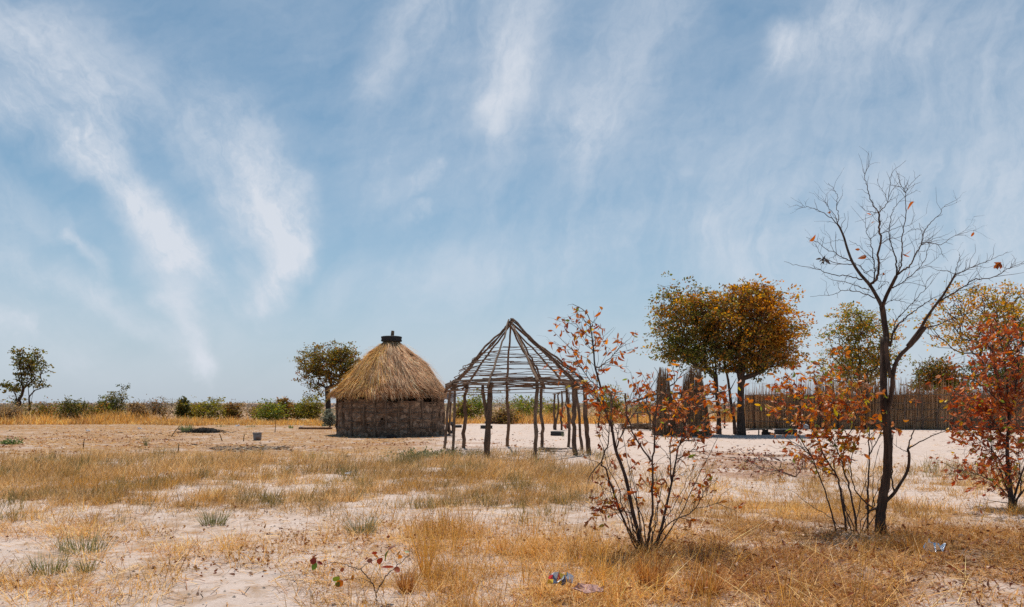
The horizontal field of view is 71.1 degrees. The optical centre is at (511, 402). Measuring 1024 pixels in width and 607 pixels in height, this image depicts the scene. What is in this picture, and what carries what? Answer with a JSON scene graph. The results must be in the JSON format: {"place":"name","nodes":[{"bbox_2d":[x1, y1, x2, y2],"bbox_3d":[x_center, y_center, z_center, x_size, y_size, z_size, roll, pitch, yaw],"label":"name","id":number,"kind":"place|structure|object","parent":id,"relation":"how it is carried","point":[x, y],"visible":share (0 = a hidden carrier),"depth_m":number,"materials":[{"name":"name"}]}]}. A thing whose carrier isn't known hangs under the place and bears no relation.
{"place":"outdoors","nodes":[
{"label":"outdoors","id":0,"kind":"place"},
{"bbox_2d":[0,407,736,426],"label":"tall grass","id":1,"kind":"structure","parent":0,"point":[104,419],"depth_m":53.38,"materials":[{"name":"plant"}]},
{"bbox_2d":[5,430,972,597],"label":"charred twigs","id":2,"kind":"object","parent":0,"point":[287,447],"visible":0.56,"depth_m":23.57,"materials":[{"name":"black wood"}]},
{"bbox_2d":[0,403,1023,606],"bbox_3d":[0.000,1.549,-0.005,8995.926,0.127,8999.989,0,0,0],"label":"ground","id":3,"kind":"structure","parent":0,"point":[255,590],"depth_m":9.88,"materials":[{"name":"beige sand"}]},
{"bbox_2d":[0,436,29,444],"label":"weed","id":4,"kind":"object","parent":3,"relation":"on","point":[5,441],"visible":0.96,"depth_m":26.56,"materials":[{"name":"green plant"}]},
{"bbox_2d":[0,401,31,419],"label":"bush","id":5,"kind":"object","parent":3,"relation":"on","point":[7,411],"visible":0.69,"depth_m":56.59,"materials":[{"name":"brown plant"}]},
{"bbox_2d":[0,345,55,415],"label":"tree","id":6,"kind":"object","parent":3,"relation":"on","point":[30,366],"visible":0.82,"depth_m":61.92,"materials":[{"name":"green plant"}]},
{"bbox_2d":[23,396,61,418],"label":"bush","id":7,"kind":"object","parent":3,"relation":"on","point":[46,408],"visible":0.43,"depth_m":59.43,"materials":[{"name":"green plant"}]},
{"bbox_2d":[20,548,80,575],"bbox_3d":[-4.173,1.437,6.473,0.452,0.232,0.378,0,0,17],"label":"weed","id":8,"kind":"object","parent":3,"relation":"on","point":[51,565],"visible":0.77,"depth_m":6.42,"materials":[{"name":"green plant"}]},
{"bbox_2d":[52,395,104,419],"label":"bush","id":9,"kind":"object","parent":3,"relation":"on","point":[67,407],"visible":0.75,"depth_m":56.85,"materials":[{"name":"green plant"}]},
{"bbox_2d":[51,526,118,554],"bbox_3d":[-4.504,1.437,7.540,0.691,0.281,0.557,0,0,0],"label":"weed","id":10,"kind":"object","parent":3,"relation":"on","point":[73,547],"visible":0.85,"depth_m":7.55,"materials":[{"name":"green plant"}]},
{"bbox_2d":[68,555,102,572],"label":"weed","id":11,"kind":"object","parent":3,"relation":"on","point":[82,565],"visible":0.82,"depth_m":6.41,"materials":[{"name":"green plant"}]},
{"bbox_2d":[82,401,118,417],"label":"bush","id":12,"kind":"object","parent":3,"relation":"on","point":[104,409],"visible":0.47,"depth_m":59.48,"materials":[{"name":"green plant"}]},
{"bbox_2d":[95,383,133,415],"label":"bush","id":13,"kind":"object","parent":3,"relation":"on","point":[113,399],"visible":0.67,"depth_m":61.86,"materials":[{"name":"green plant"}]},
{"bbox_2d":[126,401,149,418],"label":"bush","id":14,"kind":"object","parent":3,"relation":"on","point":[138,407],"visible":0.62,"depth_m":59.81,"materials":[{"name":"brown plant"}]},
{"bbox_2d":[125,394,163,417],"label":"bush","id":15,"kind":"object","parent":3,"relation":"on","point":[156,407],"visible":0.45,"depth_m":63.00,"materials":[{"name":"green plant"}]},
{"bbox_2d":[142,434,149,445],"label":"weed","id":16,"kind":"object","parent":3,"relation":"on","point":[145,442],"visible":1,"depth_m":25.83,"materials":[{"name":"green plant"}]},
{"bbox_2d":[145,397,179,418],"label":"bush","id":17,"kind":"object","parent":3,"relation":"on","point":[163,408],"visible":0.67,"depth_m":63.74,"materials":[{"name":"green plant"}]},
{"bbox_2d":[172,396,191,418],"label":"bush","id":18,"kind":"object","parent":3,"relation":"on","point":[182,406],"visible":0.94,"depth_m":61.74,"materials":[{"name":"green plant"}]},
{"bbox_2d":[178,424,193,431],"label":"weed","id":19,"kind":"object","parent":3,"relation":"on","point":[182,429],"visible":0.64,"depth_m":37.61,"materials":[{"name":"green plant"}]},
{"bbox_2d":[188,403,203,419],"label":"bush","id":20,"kind":"object","parent":3,"relation":"on","point":[190,413],"visible":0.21,"depth_m":63.64,"materials":[{"name":"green plant"}]},
{"bbox_2d":[174,427,235,432],"bbox_3d":[-15.963,1.460,37.192,2.967,0.431,1.931,0,0,0],"label":"brush heap","id":21,"kind":"object","parent":3,"relation":"on","point":[204,430],"visible":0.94,"depth_m":36.94,"materials":[{"name":"wood"}]},
{"bbox_2d":[189,396,234,420],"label":"bush","id":22,"kind":"object","parent":3,"relation":"on","point":[205,411],"visible":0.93,"depth_m":61.73,"materials":[{"name":"green plant"}]},
{"bbox_2d":[192,506,235,525],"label":"weed","id":23,"kind":"object","parent":3,"relation":"on","point":[213,521],"visible":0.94,"depth_m":9.27,"materials":[{"name":"green plant"}]},
{"bbox_2d":[222,398,245,419],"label":"bush","id":24,"kind":"object","parent":3,"relation":"on","point":[230,407],"visible":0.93,"depth_m":62.61,"materials":[{"name":"brown plant"}]},
{"bbox_2d":[243,400,264,419],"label":"bush","id":25,"kind":"object","parent":3,"relation":"on","point":[249,411],"visible":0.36,"depth_m":65.65,"materials":[{"name":"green plant"}]},
{"bbox_2d":[252,432,261,439],"bbox_3d":[-10.488,1.381,29.477,0.372,0.318,0.376,0,0,0],"label":"bucket","id":26,"kind":"object","parent":3,"relation":"on","point":[257,435],"visible":0.99,"depth_m":29.36,"materials":[{"name":"metal"}]},
{"bbox_2d":[249,398,290,420],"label":"bush","id":27,"kind":"object","parent":3,"relation":"on","point":[271,412],"visible":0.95,"depth_m":58.51,"materials":[{"name":"green plant"}]},
{"bbox_2d":[275,396,296,419],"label":"bush","id":28,"kind":"object","parent":3,"relation":"on","point":[285,401],"visible":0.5,"depth_m":61.88,"materials":[{"name":"green plant"}]},
{"bbox_2d":[284,400,316,419],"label":"bush","id":29,"kind":"object","parent":3,"relation":"on","point":[296,414],"visible":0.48,"depth_m":62.69,"materials":[{"name":"green plant"}]},
{"bbox_2d":[295,391,327,419],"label":"bush","id":30,"kind":"object","parent":3,"relation":"on","point":[312,409],"visible":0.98,"depth_m":61.75,"materials":[{"name":"green plant"}]},
{"bbox_2d":[299,427,331,428],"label":"plank","id":31,"kind":"object","parent":3,"relation":"on","point":[315,427],"visible":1,"depth_m":41.95,"materials":[{"name":"brown wood"}]},
{"bbox_2d":[289,340,361,411],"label":"tree","id":32,"kind":"object","parent":3,"relation":"on","point":[340,360],"visible":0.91,"depth_m":74.50,"materials":[{"name":"green plant"}]},
{"bbox_2d":[320,409,335,426],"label":"bush","id":33,"kind":"object","parent":3,"relation":"on","point":[327,420],"visible":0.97,"depth_m":45.74,"materials":[{"name":"green plant"}]},
{"bbox_2d":[310,546,408,604],"bbox_3d":[-1.172,1.343,5.524,0.799,0.451,0.353,0,0,0],"label":"sapling","id":34,"kind":"object","parent":3,"relation":"on","point":[314,563],"visible":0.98,"depth_m":5.51,"materials":[{"name":"brown plant"}]},
{"bbox_2d":[338,510,387,533],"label":"weed","id":35,"kind":"object","parent":3,"relation":"on","point":[370,526],"visible":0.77,"depth_m":8.45,"materials":[{"name":"green plant"}]},
{"bbox_2d":[0,395,744,414],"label":"distant scrub","id":36,"kind":"object","parent":3,"relation":"on","point":[165,404],"visible":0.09,"depth_m":100.94,"materials":[{"name":"green plant"}]},
{"bbox_2d":[386,434,396,437],"bbox_3d":[-5.314,1.494,31.600,0.477,0.228,0.293,0,0,0],"label":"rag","id":37,"kind":"object","parent":3,"relation":"on","point":[392,436],"visible":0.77,"depth_m":31.51,"materials":[{"name":"black fabric"}]},
{"bbox_2d":[326,331,457,436],"bbox_3d":[-5.884,-0.963,35.005,6.529,5.136,6.393,0,0,0],"label":"thatched hut","id":38,"kind":"object","parent":3,"relation":"on","point":[384,389],"visible":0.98,"depth_m":33.01,"materials":[{"name":"plant"}]},
{"bbox_2d":[381,336,401,341],"bbox_3d":[-5.890,-3.120,35.000,1.013,0.270,1.013,0,0,0],"label":"tyre","id":39,"kind":"object","parent":38,"relation":"on","point":[391,338],"visible":0.96,"depth_m":34.60,"materials":[{"name":"rubber"}]},
{"bbox_2d":[389,565,418,592],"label":"grass tuft","id":40,"kind":"object","parent":3,"relation":"on","point":[407,585],"visible":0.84,"depth_m":5.78,"materials":[{"name":"brown plant"}]},
{"bbox_2d":[396,506,449,576],"bbox_3d":[-0.779,1.232,6.406,0.479,0.676,0.527,0,0,0],"label":"grass tuft","id":41,"kind":"object","parent":3,"relation":"on","point":[419,556],"visible":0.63,"depth_m":6.41,"materials":[{"name":"beige plant"}]},
{"bbox_2d":[377,445,477,457],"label":"weed","id":42,"kind":"object","parent":3,"relation":"on","point":[425,452],"visible":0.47,"depth_m":20.05,"materials":[{"name":"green plant"}]},
{"bbox_2d":[448,402,451,435],"bbox_3d":[-2.925,0.575,34.004,0.210,2.057,0.127,0,0,-17],"label":"post","id":43,"kind":"object","parent":3,"relation":"on","point":[450,407],"depth_m":33.96,"materials":[{"name":"brown wood"}]},
{"bbox_2d":[451,400,471,418],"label":"bush","id":44,"kind":"object","parent":3,"relation":"on","point":[458,409],"visible":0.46,"depth_m":57.69,"materials":[{"name":"green plant"}]},
{"bbox_2d":[451,388,502,419],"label":"bush","id":45,"kind":"object","parent":3,"relation":"on","point":[477,404],"visible":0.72,"depth_m":57.90,"materials":[{"name":"green plant"}]},
{"bbox_2d":[491,403,524,423],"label":"bush","id":46,"kind":"object","parent":3,"relation":"on","point":[501,415],"visible":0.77,"depth_m":52.73,"materials":[{"name":"brown plant"}]},
{"bbox_2d":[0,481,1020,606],"bbox_3d":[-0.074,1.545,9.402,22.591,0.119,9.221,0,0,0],"label":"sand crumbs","id":47,"kind":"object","parent":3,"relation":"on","point":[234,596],"visible":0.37,"depth_m":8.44,"materials":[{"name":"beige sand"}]},
{"bbox_2d":[0,478,1023,606],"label":"dry grass","id":48,"kind":"structure","parent":3,"relation":"on","point":[455,538],"depth_m":6.65,"materials":[{"name":"beige plant"}]},
{"bbox_2d":[547,572,573,584],"bbox_3d":[0.379,1.369,5.597,0.219,0.091,0.164,0,0,0],"label":"wrapper","id":49,"kind":"object","parent":48,"relation":"on","point":[553,577],"visible":0.94,"depth_m":5.58,"materials":[{"name":"multicoloured plastic"}]},
{"bbox_2d":[571,582,603,592],"bbox_3d":[0.585,1.419,5.521,0.265,0.069,0.139,0,0,0],"label":"cardboard","id":50,"kind":"object","parent":48,"relation":"on","point":[593,589],"visible":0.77,"depth_m":5.52,"materials":[{"name":"cardboard"}]},
{"bbox_2d":[923,539,945,552],"bbox_3d":[4.057,1.366,6.888,0.172,0.137,0.143,0,0,0],"label":"foil","id":51,"kind":"object","parent":48,"relation":"on","point":[935,546],"visible":0.97,"depth_m":6.84,"materials":[{"name":"silver metal"}]},
{"bbox_2d":[0,424,1023,526],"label":"field grass","id":52,"kind":"structure","parent":3,"relation":"on","point":[40,469],"depth_m":13.18,"materials":[{"name":"beige plant"}]},
{"bbox_2d":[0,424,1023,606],"bbox_3d":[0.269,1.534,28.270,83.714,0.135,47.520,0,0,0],"label":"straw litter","id":53,"kind":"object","parent":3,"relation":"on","point":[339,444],"visible":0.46,"depth_m":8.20,"materials":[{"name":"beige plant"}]},
{"bbox_2d":[0,428,1023,606],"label":"leaf litter","id":54,"kind":"object","parent":3,"relation":"on","point":[841,560],"visible":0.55,"depth_m":7.17,"materials":[{"name":"brown plant"}]},
{"bbox_2d":[436,318,592,457],"bbox_3d":[0.077,-0.502,22.609,5.129,4.394,6.463,0,0,0],"label":"unfinished hut","id":55,"kind":"object","parent":3,"relation":"on","point":[507,381],"visible":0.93,"depth_m":21.99,"materials":[{"name":"wood"}]},
{"bbox_2d":[509,394,549,417],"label":"bush","id":56,"kind":"object","parent":3,"relation":"on","point":[522,402],"visible":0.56,"depth_m":57.57,"materials":[{"name":"green plant"}]},
{"bbox_2d":[539,447,566,450],"bbox_3d":[1.280,1.485,23.163,0.985,0.117,0.698,0,0,0],"label":"board pile","id":57,"kind":"object","parent":3,"relation":"on","point":[542,448],"visible":0.62,"depth_m":22.93,"materials":[{"name":"brown wood"}]},
{"bbox_2d":[539,397,571,415],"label":"bush","id":58,"kind":"object","parent":3,"relation":"on","point":[549,408],"visible":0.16,"depth_m":61.90,"materials":[{"name":"green plant"}]},
{"bbox_2d":[550,431,563,435],"bbox_3d":[2.128,1.440,33.696,0.641,0.210,0.641,2,1,33],"label":"tyre","id":59,"kind":"object","parent":3,"relation":"on","point":[556,433],"visible":0.91,"depth_m":33.45,"materials":[{"name":"rubber"}]},
{"bbox_2d":[553,391,627,431],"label":"roofless shelter","id":60,"kind":"object","parent":3,"relation":"on","point":[561,422],"visible":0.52,"depth_m":41.05,"materials":[{"name":"brown wood"}]},
{"bbox_2d":[588,377,640,419],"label":"bush","id":61,"kind":"object","parent":3,"relation":"on","point":[606,397],"visible":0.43,"depth_m":55.74,"materials":[{"name":"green plant"}]},
{"bbox_2d":[616,422,651,429],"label":"pole heap","id":62,"kind":"object","parent":3,"relation":"on","point":[645,426],"visible":0.59,"depth_m":40.75,"materials":[{"name":"brown wood"}]},
{"bbox_2d":[627,398,654,416],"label":"bush","id":63,"kind":"object","parent":3,"relation":"on","point":[642,407],"visible":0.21,"depth_m":61.35,"materials":[{"name":"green plant"}]},
{"bbox_2d":[632,411,650,430],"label":"table","id":64,"kind":"object","parent":3,"relation":"on","point":[638,421],"visible":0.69,"depth_m":40.01,"materials":[{"name":"brown wood"}]},
{"bbox_2d":[626,547,678,589],"bbox_3d":[1.168,1.397,6.053,0.452,0.369,0.417,0,0,0],"label":"grass tuft","id":65,"kind":"object","parent":3,"relation":"on","point":[645,573],"visible":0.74,"depth_m":6.03,"materials":[{"name":"beige plant"}]},
{"bbox_2d":[539,304,766,553],"bbox_3d":[1.549,0.238,7.528,2.319,2.651,1.595,0,0,-11],"label":"shrub","id":66,"kind":"object","parent":3,"relation":"on","point":[672,407],"visible":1,"depth_m":7.48,"materials":[{"name":"red plant"}]},
{"bbox_2d":[652,367,675,435],"bbox_3d":[7.312,-0.075,34.219,1.365,3.320,0.622,0,0,32],"label":"reed screen","id":67,"kind":"object","parent":3,"relation":"on","point":[661,378],"visible":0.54,"depth_m":34.09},
{"bbox_2d":[636,271,742,433],"bbox_3d":[9.094,-2.453,35.642,4.922,7.998,5.264,0,0,35],"label":"tree","id":68,"kind":"object","parent":3,"relation":"on","point":[682,343],"visible":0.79,"depth_m":34.89,"materials":[{"name":"green plant"}]},
{"bbox_2d":[673,364,711,435],"bbox_3d":[8.576,-0.108,33.547,1.948,3.380,0.764,0,0,-12],"label":"reed screen","id":69,"kind":"object","parent":3,"relation":"on","point":[697,421],"visible":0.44,"depth_m":33.28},
{"bbox_2d":[632,391,725,402],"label":"beam","id":70,"kind":"structure","parent":69,"relation":"attached to","point":[658,394],"depth_m":33.11,"materials":[{"name":"brown wood"}]},
{"bbox_2d":[681,561,732,595],"bbox_3d":[1.601,1.432,5.832,0.459,0.267,0.372,0,0,0],"label":"grass tuft","id":71,"kind":"object","parent":3,"relation":"on","point":[707,586],"visible":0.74,"depth_m":5.81,"materials":[{"name":"brown plant"}]},
{"bbox_2d":[712,355,736,433],"bbox_3d":[10.356,-0.683,35.375,1.590,4.488,2.113,0,0,34],"label":"tree","id":72,"kind":"object","parent":3,"relation":"on","point":[731,406],"visible":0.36,"depth_m":35.57,"materials":[{"name":"brown plant"}]},
{"bbox_2d":[712,407,744,420],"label":"bush","id":73,"kind":"object","parent":3,"relation":"on","point":[728,414],"visible":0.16,"depth_m":59.72,"materials":[{"name":"brown plant"}]},
{"bbox_2d":[723,402,735,427],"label":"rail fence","id":74,"kind":"object","parent":3,"relation":"on","point":[734,405],"visible":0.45,"depth_m":43.96,"materials":[{"name":"brown wood"}]},
{"bbox_2d":[687,273,817,434],"bbox_3d":[11.768,-2.346,34.623,6.326,7.830,4.779,0,0,-27],"label":"tree","id":75,"kind":"object","parent":3,"relation":"on","point":[757,342],"visible":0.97,"depth_m":34.09,"materials":[{"name":"orange plant"}]},
{"bbox_2d":[736,428,773,434],"bbox_3d":[11.785,1.393,34.776,1.774,0.367,0.314,0,0,0],"label":"bench","id":76,"kind":"object","parent":3,"relation":"on","point":[764,431],"visible":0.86,"depth_m":34.65,"materials":[{"name":"grey wood"}]},
{"bbox_2d":[731,445,829,479],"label":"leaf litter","id":77,"kind":"object","parent":3,"relation":"on","point":[776,470],"visible":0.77,"depth_m":14.85,"materials":[{"name":"brown plant"}]},
{"bbox_2d":[774,429,796,434],"bbox_3d":[13.578,1.435,35.527,1.096,0.270,1.096,0,0,-17],"label":"bench","id":78,"kind":"object","parent":3,"relation":"on","point":[780,432],"visible":0.59,"depth_m":35.12,"materials":[{"name":"wood"}]},
{"bbox_2d":[744,346,933,532],"bbox_3d":[3.781,0.421,8.593,2.202,2.319,1.550,0,0,0],"label":"shrub","id":79,"kind":"object","parent":3,"relation":"on","point":[839,406],"visible":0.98,"depth_m":8.49,"materials":[{"name":"orange plant"}]},
{"bbox_2d":[803,300,915,391],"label":"tree","id":80,"kind":"object","parent":3,"relation":"on","point":[868,328],"visible":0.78,"depth_m":51.70,"materials":[{"name":"green plant"}]},
{"bbox_2d":[744,371,1023,429],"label":"reed fence","id":81,"kind":"object","parent":3,"relation":"on","point":[754,414],"visible":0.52,"depth_m":42.15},
{"bbox_2d":[784,146,1023,534],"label":"tree","id":82,"kind":"object","parent":3,"relation":"on","point":[883,498],"visible":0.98,"depth_m":8.37,"materials":[{"name":"brown plant"}]},
{"bbox_2d":[884,526,941,552],"bbox_3d":[4.135,1.399,7.357,0.582,0.280,0.507,0,0,0],"label":"grass tuft","id":83,"kind":"object","parent":3,"relation":"on","point":[910,543],"visible":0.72,"depth_m":7.37,"materials":[{"name":"beige plant"}]},
{"bbox_2d":[899,353,979,394],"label":"tree","id":84,"kind":"object","parent":3,"relation":"on","point":[929,374],"visible":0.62,"depth_m":87.15,"materials":[{"name":"green plant"}]},
{"bbox_2d":[907,279,1023,391],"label":"tree","id":85,"kind":"object","parent":3,"relation":"on","point":[1009,308],"visible":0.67,"depth_m":49.67,"materials":[{"name":"green plant"}]},
{"bbox_2d":[925,311,1023,513],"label":"shrub","id":86,"kind":"object","parent":3,"relation":"on","point":[982,409],"visible":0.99,"depth_m":10.47,"materials":[{"name":"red plant"}]},
{"bbox_2d":[959,355,1023,390],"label":"tree","id":87,"kind":"object","parent":3,"relation":"on","point":[968,368],"visible":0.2,"depth_m":69.56,"materials":[{"name":"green plant"}]},
{"bbox_2d":[0,0,1023,402],"label":"sky","id":88,"kind":"structure","parent":0,"point":[195,194],"materials":[{"name":"blue"}]}
]}

